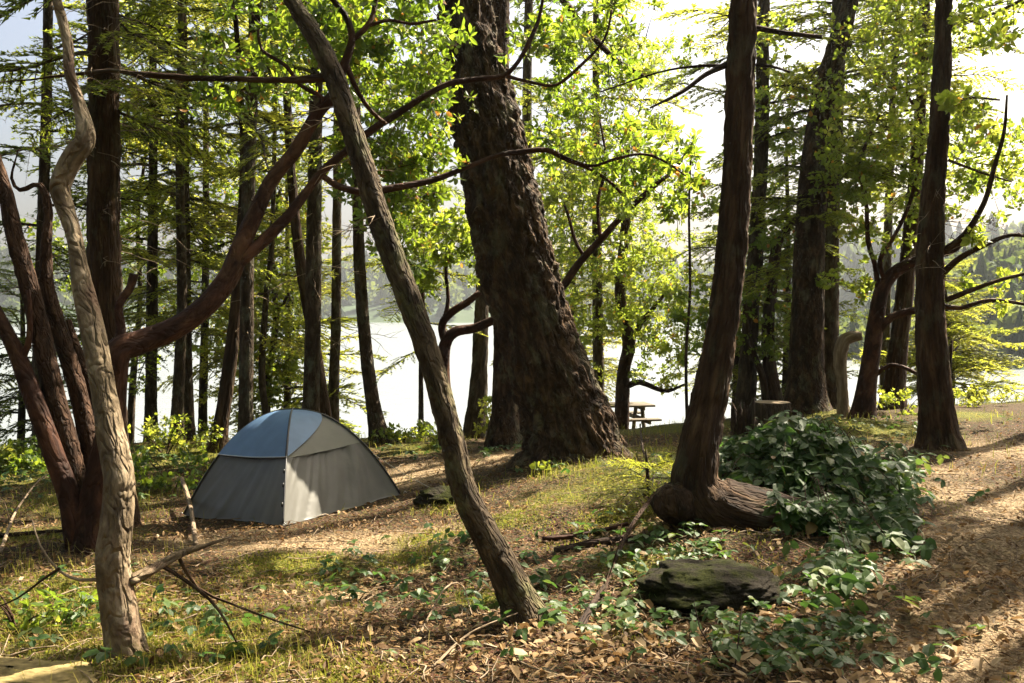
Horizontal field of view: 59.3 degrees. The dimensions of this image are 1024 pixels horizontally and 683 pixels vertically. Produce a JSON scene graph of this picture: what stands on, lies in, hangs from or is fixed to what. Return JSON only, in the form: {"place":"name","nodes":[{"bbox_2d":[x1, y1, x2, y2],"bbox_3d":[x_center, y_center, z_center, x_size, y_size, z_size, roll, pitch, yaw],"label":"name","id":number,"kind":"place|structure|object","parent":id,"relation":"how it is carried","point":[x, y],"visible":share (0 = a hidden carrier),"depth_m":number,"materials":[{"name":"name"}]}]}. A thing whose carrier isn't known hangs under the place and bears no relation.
{"place":"outdoors","nodes":[
{"label":"outdoors","id":0,"kind":"place"},
{"bbox_2d":[4,273,870,324],"bbox_3d":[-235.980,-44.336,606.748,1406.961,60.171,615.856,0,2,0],"label":"hills","id":1,"kind":"structure","parent":0,"point":[466,315],"depth_m":482.36,"materials":[{"name":"grey"}]},
{"bbox_2d":[0,213,1023,322],"bbox_3d":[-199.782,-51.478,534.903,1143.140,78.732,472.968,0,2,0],"label":"forest","id":2,"kind":"object","parent":1,"relation":"on","point":[378,280],"visible":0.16,"depth_m":485.23,"materials":[{"name":"green plant"}]},
{"bbox_2d":[0,401,1023,682],"bbox_3d":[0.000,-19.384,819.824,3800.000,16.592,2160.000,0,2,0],"label":"ground","id":3,"kind":"structure","parent":0,"point":[976,425],"depth_m":5.92,"materials":[{"name":"brown soil"}]},
{"bbox_2d":[0,438,45,474],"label":"shrub","id":4,"kind":"object","parent":3,"relation":"on","point":[5,449],"visible":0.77,"depth_m":10.36,"materials":[{"name":"green plant"}]},
{"bbox_2d":[0,435,46,472],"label":"shrub","id":5,"kind":"object","parent":3,"relation":"on","point":[34,450],"visible":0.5,"depth_m":10.51,"materials":[{"name":"green plant"}]},
{"bbox_2d":[0,473,48,553],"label":"fallen branch","id":6,"kind":"object","parent":3,"relation":"on","point":[10,524],"visible":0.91,"depth_m":7.40,"materials":[{"name":"brown wood"}]},
{"bbox_2d":[0,529,61,537],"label":"fallen branch","id":7,"kind":"object","parent":3,"relation":"on","point":[10,534],"visible":0.69,"depth_m":7.25,"materials":[{"name":"brown wood"}]},
{"bbox_2d":[0,260,82,447],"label":"young fir","id":8,"kind":"object","parent":3,"relation":"on","point":[21,431],"visible":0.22,"depth_m":12.96,"materials":[{"name":"green plant"}]},
{"bbox_2d":[0,587,99,641],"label":"shrub","id":9,"kind":"object","parent":3,"relation":"on","point":[27,619],"visible":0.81,"depth_m":4.28,"materials":[{"name":"green plant"}]},
{"bbox_2d":[0,656,109,682],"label":"pale rock","id":10,"kind":"object","parent":3,"relation":"on","point":[32,671],"visible":0.84,"depth_m":3.62,"materials":[{"name":"beige stone"}]},
{"bbox_2d":[0,0,192,458],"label":"fir tree","id":11,"kind":"object","parent":3,"relation":"on","point":[45,156],"visible":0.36,"depth_m":11.08,"materials":[{"name":"green plant"}]},
{"bbox_2d":[20,90,260,442],"bbox_3d":[-6.111,-0.665,15.205,3.937,7.385,2.194,0,2,0],"label":"maple tree","id":12,"kind":"object","parent":3,"relation":"on","point":[131,396],"visible":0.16,"depth_m":15.11,"materials":[{"name":"green plant"}]},
{"bbox_2d":[0,0,284,527],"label":"fir tree","id":13,"kind":"object","parent":3,"relation":"on","point":[103,250],"visible":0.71,"depth_m":7.47,"materials":[{"name":"green plant"}]},
{"bbox_2d":[24,0,287,441],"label":"fir tree","id":14,"kind":"object","parent":3,"relation":"on","point":[150,378],"visible":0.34,"depth_m":13.29,"materials":[{"name":"green plant"}]},
{"bbox_2d":[0,0,314,658],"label":"peeling tree","id":15,"kind":"object","parent":3,"relation":"on","point":[116,579],"visible":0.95,"depth_m":3.96,"materials":[{"name":"brown plant"}]},
{"bbox_2d":[131,446,210,492],"bbox_3d":[-3.652,1.411,9.604,1.277,0.578,0.712,0,2,0],"label":"shrub","id":16,"kind":"object","parent":3,"relation":"on","point":[159,482],"visible":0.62,"depth_m":9.55,"materials":[{"name":"green plant"}]},
{"bbox_2d":[128,411,223,453],"bbox_3d":[-4.441,1.179,11.398,1.484,0.627,0.999,0,2,0],"label":"shrub","id":17,"kind":"object","parent":3,"relation":"on","point":[151,432],"visible":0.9,"depth_m":11.41,"materials":[{"name":"green plant"}]},
{"bbox_2d":[53,0,307,443],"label":"fir tree","id":18,"kind":"object","parent":3,"relation":"on","point":[177,400],"visible":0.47,"depth_m":12.23,"materials":[{"name":"green plant"}]},
{"bbox_2d":[74,2,297,440],"bbox_3d":[-5.181,-5.240,14.897,3.465,15.969,4.018,0,2,0],"label":"fir tree","id":19,"kind":"object","parent":3,"relation":"on","point":[202,409],"visible":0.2,"depth_m":14.81,"materials":[{"name":"green plant"}]},
{"bbox_2d":[69,0,306,440],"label":"fir tree","id":20,"kind":"object","parent":3,"relation":"on","point":[189,400],"visible":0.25,"depth_m":12.98,"materials":[{"name":"green plant"}]},
{"bbox_2d":[180,477,197,545],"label":"fallen branch","id":21,"kind":"object","parent":3,"relation":"on","point":[191,511],"visible":0.99,"depth_m":7.81,"materials":[{"name":"brown wood"}]},
{"bbox_2d":[146,19,338,413],"bbox_3d":[-3.937,-2.172,13.794,3.093,8.425,2.783,-2,3,-40],"label":"fir tree","id":22,"kind":"object","parent":3,"relation":"on","point":[262,343],"visible":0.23,"depth_m":13.88,"materials":[{"name":"green plant"}]},
{"bbox_2d":[135,0,362,452],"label":"cedar tree","id":23,"kind":"object","parent":3,"relation":"on","point":[225,395],"visible":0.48,"depth_m":11.64,"materials":[{"name":"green plant"}]},
{"bbox_2d":[196,2,335,416],"bbox_3d":[-3.519,-5.184,12.967,2.674,13.713,2.794,1,2,22],"label":"cedar tree","id":24,"kind":"object","parent":3,"relation":"on","point":[300,261],"visible":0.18,"depth_m":13.10,"materials":[{"name":"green plant"}]},
{"bbox_2d":[132,0,407,431],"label":"fir tree","id":25,"kind":"object","parent":3,"relation":"on","point":[246,340],"visible":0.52,"depth_m":11.21,"materials":[{"name":"green plant"}]},
{"bbox_2d":[208,115,331,418],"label":"maple tree","id":26,"kind":"object","parent":3,"relation":"on","point":[276,333],"visible":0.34,"depth_m":14.57,"materials":[{"name":"green plant"}]},
{"bbox_2d":[0,0,555,626],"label":"leaning tree","id":27,"kind":"object","parent":3,"relation":"on","point":[514,590],"visible":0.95,"depth_m":4.66,"materials":[{"name":"brown plant"}]},
{"bbox_2d":[191,157,389,438],"bbox_3d":[-3.870,-0.086,15.688,3.628,6.411,3.660,0,2,0],"label":"young fir","id":28,"kind":"object","parent":3,"relation":"on","point":[288,393],"visible":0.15,"depth_m":15.19,"materials":[{"name":"green plant"}]},
{"bbox_2d":[165,0,426,411],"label":"fir tree","id":29,"kind":"object","parent":3,"relation":"on","point":[313,335],"visible":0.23,"depth_m":11.50,"materials":[{"name":"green plant"}]},
{"bbox_2d":[180,408,429,525],"bbox_3d":[-2.010,1.167,8.495,1.932,1.066,1.746,1,2,35],"label":"tent","id":30,"kind":"object","parent":3,"relation":"on","point":[260,469],"visible":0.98,"depth_m":8.19,"materials":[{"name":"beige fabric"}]},
{"bbox_2d":[261,7,403,420],"bbox_3d":[-2.710,-5.337,14.388,3.071,14.996,2.847,-2,3,-38],"label":"fir tree","id":31,"kind":"object","parent":3,"relation":"on","point":[334,374],"visible":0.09,"depth_m":14.33,"materials":[{"name":"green plant"}]},
{"bbox_2d":[0,0,705,554],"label":"madrone tree","id":32,"kind":"object","parent":3,"relation":"on","point":[70,452],"visible":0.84,"depth_m":6.92,"materials":[{"name":"green plant"}]},
{"bbox_2d":[290,3,452,443],"bbox_3d":[-1.972,-4.939,11.957,2.728,13.141,2.915,0,2,0],"label":"fir tree","id":33,"kind":"object","parent":3,"relation":"on","point":[375,418],"visible":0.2,"depth_m":12.33,"materials":[{"name":"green plant"}]},
{"bbox_2d":[368,419,435,443],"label":"shrub","id":34,"kind":"object","parent":3,"relation":"on","point":[397,435],"visible":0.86,"depth_m":12.24,"materials":[{"name":"green plant"}]},
{"bbox_2d":[366,17,488,437],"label":"fir tree","id":35,"kind":"object","parent":3,"relation":"on","point":[420,391],"visible":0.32,"depth_m":13.01,"materials":[{"name":"green plant"}]},
{"bbox_2d":[417,420,438,444],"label":"shrub","id":36,"kind":"object","parent":3,"relation":"on","point":[429,435],"visible":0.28,"depth_m":12.04,"materials":[{"name":"green plant"}]},
{"bbox_2d":[412,485,454,506],"bbox_3d":[-0.612,1.404,8.006,0.547,0.219,0.390,0,2,0],"label":"mossy rock","id":37,"kind":"object","parent":3,"relation":"on","point":[435,494],"visible":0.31,"depth_m":7.91,"materials":[{"name":"stone"}]},
{"bbox_2d":[419,582,472,634],"bbox_3d":[-0.304,1.392,4.717,0.208,0.070,0.705,0,2,8],"label":"fallen branch","id":38,"kind":"object","parent":3,"relation":"on","point":[430,613],"visible":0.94,"depth_m":4.77,"materials":[{"name":"brown wood"}]},
{"bbox_2d":[431,612,517,668],"bbox_3d":[-0.192,1.378,4.207,0.101,0.072,0.669,1,2,35],"label":"fallen branch","id":39,"kind":"object","parent":3,"relation":"on","point":[435,664],"visible":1,"depth_m":4.21,"materials":[{"name":"brown wood"}]},
{"bbox_2d":[472,395,491,436],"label":"shrub","id":40,"kind":"object","parent":3,"relation":"on","point":[486,411],"visible":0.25,"depth_m":12.37,"materials":[{"name":"green plant"}]},
{"bbox_2d":[484,0,522,449],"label":"fir tree","id":41,"kind":"object","parent":3,"relation":"on","point":[503,428],"visible":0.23,"depth_m":11.47,"materials":[{"name":"brown plant"}]},
{"bbox_2d":[0,431,1008,682],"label":"dry grass","id":42,"kind":"structure","parent":3,"relation":"on","point":[308,659],"depth_m":4.11,"materials":[{"name":"green plant"}]},
{"bbox_2d":[0,410,1012,682],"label":"ground cover leaves","id":43,"kind":"object","parent":3,"relation":"on","point":[856,628],"visible":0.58,"depth_m":4.52,"materials":[{"name":"green plant"}]},
{"bbox_2d":[0,449,1023,682],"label":"moss","id":44,"kind":"object","parent":3,"relation":"on","point":[262,650],"visible":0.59,"depth_m":4.60,"materials":[{"name":"green plant"}]},
{"bbox_2d":[0,431,1023,682],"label":"twig litter","id":45,"kind":"object","parent":3,"relation":"on","point":[728,673],"visible":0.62,"depth_m":4.83,"materials":[{"name":"brown wood"}]},
{"bbox_2d":[0,412,1023,682],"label":"leaf litter","id":46,"kind":"object","parent":3,"relation":"on","point":[756,658],"visible":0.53,"depth_m":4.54,"materials":[{"name":"brown plant"}]},
{"bbox_2d":[463,32,582,438],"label":"fir tree","id":47,"kind":"object","parent":3,"relation":"on","point":[478,386],"visible":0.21,"depth_m":13.11,"materials":[{"name":"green plant"}]},
{"bbox_2d":[529,460,554,473],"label":"shrub","id":48,"kind":"object","parent":3,"relation":"on","point":[538,464],"visible":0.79,"depth_m":8.96,"materials":[{"name":"green plant"}]},
{"bbox_2d":[437,0,647,472],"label":"fir tree","id":49,"kind":"object","parent":3,"relation":"on","point":[562,402],"visible":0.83,"depth_m":9.33,"materials":[{"name":"brown plant"}]},
{"bbox_2d":[509,0,589,156],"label":"fir tree","id":50,"kind":"object","parent":3,"relation":"on","point":[528,7],"visible":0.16,"depth_m":17.26,"materials":[{"name":"green plant"}]},
{"bbox_2d":[389,0,717,444],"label":"madrone tree","id":51,"kind":"object","parent":3,"relation":"on","point":[442,256],"visible":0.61,"depth_m":11.44,"materials":[{"name":"green plant"}]},
{"bbox_2d":[490,181,650,404],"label":"young fir","id":52,"kind":"object","parent":3,"relation":"on","point":[613,374],"visible":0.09,"depth_m":18.41,"materials":[{"name":"green plant"}]},
{"bbox_2d":[542,522,628,541],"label":"fallen branch","id":53,"kind":"object","parent":3,"relation":"on","point":[564,537],"visible":0.89,"depth_m":6.40,"materials":[{"name":"brown wood"}]},
{"bbox_2d":[568,584,606,635],"bbox_3d":[0.390,1.348,4.732,0.099,0.178,0.754,1,2,15],"label":"fallen branch","id":54,"kind":"object","parent":3,"relation":"on","point":[584,617],"visible":0.82,"depth_m":4.67,"materials":[{"name":"brown wood"}]},
{"bbox_2d":[554,533,649,552],"bbox_3d":[0.615,1.380,6.171,0.662,0.147,0.112,0,2,-2],"label":"fallen branch","id":55,"kind":"object","parent":3,"relation":"on","point":[588,543],"visible":0.67,"depth_m":6.17,"materials":[{"name":"brown wood"}]},
{"bbox_2d":[516,0,704,391],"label":"fir tree","id":56,"kind":"object","parent":3,"relation":"on","point":[598,352],"visible":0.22,"depth_m":16.80,"materials":[{"name":"green plant"}]},
{"bbox_2d":[521,13,715,428],"bbox_3d":[1.644,-2.007,15.935,4.156,7.615,3.091,0,2,0],"label":"madrone tree","id":57,"kind":"object","parent":3,"relation":"on","point":[626,312],"visible":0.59,"depth_m":15.77,"materials":[{"name":"green plant"}]},
{"bbox_2d":[597,491,655,611],"bbox_3d":[0.739,1.215,5.711,0.174,0.385,2.096,1,2,18],"label":"fallen branch","id":58,"kind":"object","parent":3,"relation":"on","point":[633,522],"visible":0.75,"depth_m":5.92,"materials":[{"name":"brown wood"}]},
{"bbox_2d":[580,449,675,515],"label":"fir sapling","id":59,"kind":"object","parent":3,"relation":"on","point":[647,488],"visible":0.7,"depth_m":7.01,"materials":[{"name":"green plant"}]},
{"bbox_2d":[610,402,661,427],"bbox_3d":[2.164,1.657,18.369,1.350,0.773,1.480,0,2,-10],"label":"picnic table","id":60,"kind":"object","parent":3,"relation":"on","point":[634,416],"visible":0.4,"depth_m":18.18,"materials":[{"name":"brown wood"}]},
{"bbox_2d":[631,418,645,457],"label":"fallen branch","id":61,"kind":"object","parent":3,"relation":"on","point":[642,446],"visible":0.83,"depth_m":9.77,"materials":[{"name":"brown wood"}]},
{"bbox_2d":[661,160,720,414],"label":"sapling","id":62,"kind":"object","parent":3,"relation":"on","point":[681,316],"visible":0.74,"depth_m":11.45,"materials":[{"name":"green wood"}]},
{"bbox_2d":[635,558,782,614],"bbox_3d":[1.093,1.349,4.950,0.835,0.265,0.659,0,2,0],"label":"mossy rock","id":63,"kind":"object","parent":3,"relation":"on","point":[678,584],"visible":0.88,"depth_m":4.78,"materials":[{"name":"stone"}]},
{"bbox_2d":[600,0,822,531],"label":"bent tree","id":64,"kind":"object","parent":3,"relation":"on","point":[693,488],"visible":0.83,"depth_m":6.28,"materials":[{"name":"brown plant"}]},
{"bbox_2d":[668,203,787,405],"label":"young fir","id":65,"kind":"object","parent":3,"relation":"on","point":[732,385],"visible":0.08,"depth_m":16.39,"materials":[{"name":"green plant"}]},
{"bbox_2d":[692,596,765,682],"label":"fallen branch","id":66,"kind":"object","parent":3,"relation":"on","point":[744,671],"visible":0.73,"depth_m":3.97,"materials":[{"name":"brown wood"}]},
{"bbox_2d":[667,84,811,400],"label":"forked tree","id":67,"kind":"object","parent":3,"relation":"on","point":[767,372],"visible":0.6,"depth_m":14.28,"materials":[{"name":"green plant"}]},
{"bbox_2d":[727,394,755,459],"bbox_3d":[1.960,0.757,7.629,0.303,0.638,0.287,0,2,0],"label":"rotten stump","id":68,"kind":"object","parent":3,"relation":"on","point":[741,419],"visible":0.42,"depth_m":7.56,"materials":[{"name":"brown wood"}]},
{"bbox_2d":[652,0,879,409],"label":"fir tree","id":69,"kind":"object","parent":3,"relation":"on","point":[746,389],"visible":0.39,"depth_m":14.44,"materials":[{"name":"green plant"}]},
{"bbox_2d":[755,400,790,426],"bbox_3d":[3.649,1.077,12.649,0.710,0.456,0.688,0,2,0],"label":"sawn stump","id":70,"kind":"object","parent":3,"relation":"on","point":[766,409],"visible":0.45,"depth_m":12.45,"materials":[{"name":"brown wood"}]},
{"bbox_2d":[730,126,867,399],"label":"young fir","id":71,"kind":"object","parent":3,"relation":"on","point":[785,296],"visible":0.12,"depth_m":15.77,"materials":[{"name":"green plant"}]},
{"bbox_2d":[640,404,989,619],"bbox_3d":[2.505,1.152,6.821,2.922,1.211,4.673,0,2,0],"label":"bramble","id":72,"kind":"object","parent":3,"relation":"on","point":[792,463],"visible":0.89,"depth_m":6.56,"materials":[{"name":"green plant"}]},
{"bbox_2d":[680,0,970,414],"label":"fir tree","id":73,"kind":"object","parent":3,"relation":"on","point":[806,388],"visible":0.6,"depth_m":13.38,"materials":[{"name":"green plant"}]},
{"bbox_2d":[702,0,975,408],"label":"fir tree","id":74,"kind":"object","parent":3,"relation":"on","point":[831,309],"visible":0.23,"depth_m":14.64,"materials":[{"name":"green plant"}]},
{"bbox_2d":[833,331,861,417],"bbox_3d":[4.817,0.558,12.927,0.412,1.423,0.205,0,2,0],"label":"dead snag","id":75,"kind":"object","parent":3,"relation":"on","point":[845,340],"visible":0.79,"depth_m":12.86,"materials":[{"name":"brown wood"}]},
{"bbox_2d":[755,0,1023,419],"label":"madrone tree","id":76,"kind":"object","parent":3,"relation":"on","point":[864,402],"visible":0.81,"depth_m":12.45,"materials":[{"name":"green plant"}]},
{"bbox_2d":[877,388,917,414],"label":"shrub","id":77,"kind":"object","parent":3,"relation":"on","point":[889,397],"visible":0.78,"depth_m":13.19,"materials":[{"name":"green plant"}]},
{"bbox_2d":[840,0,996,398],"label":"fir tree","id":78,"kind":"object","parent":3,"relation":"on","point":[887,257],"visible":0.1,"depth_m":17.86,"materials":[{"name":"green plant"}]},
{"bbox_2d":[830,0,1023,409],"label":"fir tree","id":79,"kind":"object","parent":3,"relation":"on","point":[895,378],"visible":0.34,"depth_m":14.06,"materials":[{"name":"green plant"}]},
{"bbox_2d":[850,258,1023,406],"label":"young fir","id":80,"kind":"object","parent":3,"relation":"on","point":[966,366],"visible":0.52,"depth_m":17.15,"materials":[{"name":"green plant"}]},
{"bbox_2d":[868,0,1023,450],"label":"cedar tree","id":81,"kind":"object","parent":3,"relation":"on","point":[938,424],"visible":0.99,"depth_m":9.35,"materials":[{"name":"brown plant"}]},
{"bbox_2d":[911,0,1023,60],"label":"surrounding woods","id":82,"kind":"object","parent":3,"relation":"on","point":[1019,4],"visible":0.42,"depth_m":12.27,"materials":[{"name":"green plant"}]},
{"bbox_2d":[953,383,1013,406],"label":"shrub","id":83,"kind":"object","parent":3,"relation":"on","point":[972,401],"visible":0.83,"depth_m":14.30,"materials":[{"name":"green plant"}]},
{"bbox_2d":[0,322,1023,446],"bbox_3d":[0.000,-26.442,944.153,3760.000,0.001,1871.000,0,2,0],"label":"water","id":84,"kind":"structure","parent":0,"point":[398,392],"depth_m":81.98,"materials":[{"name":"grey liquid"}]},
{"bbox_2d":[0,396,1023,524],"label":"grass","id":85,"kind":"structure","parent":0,"point":[556,473],"depth_m":9.69,"materials":[{"name":"green plant"}]},
{"bbox_2d":[0,0,1023,273],"label":"sky","id":86,"kind":"structure","parent":0,"point":[16,31],"materials":[{"name":"white"}]},
{"bbox_2d":[957,280,1023,369],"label":"hills","id":87,"kind":"structure","parent":0,"point":[1009,350],"depth_m":103.06,"materials":[{"name":"green plant"}]},
{"bbox_2d":[839,224,1023,360],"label":"hillside forest","id":88,"kind":"object","parent":87,"relation":"on","point":[1007,254],"visible":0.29,"depth_m":129.30,"materials":[{"name":"green plant"}]}
]}

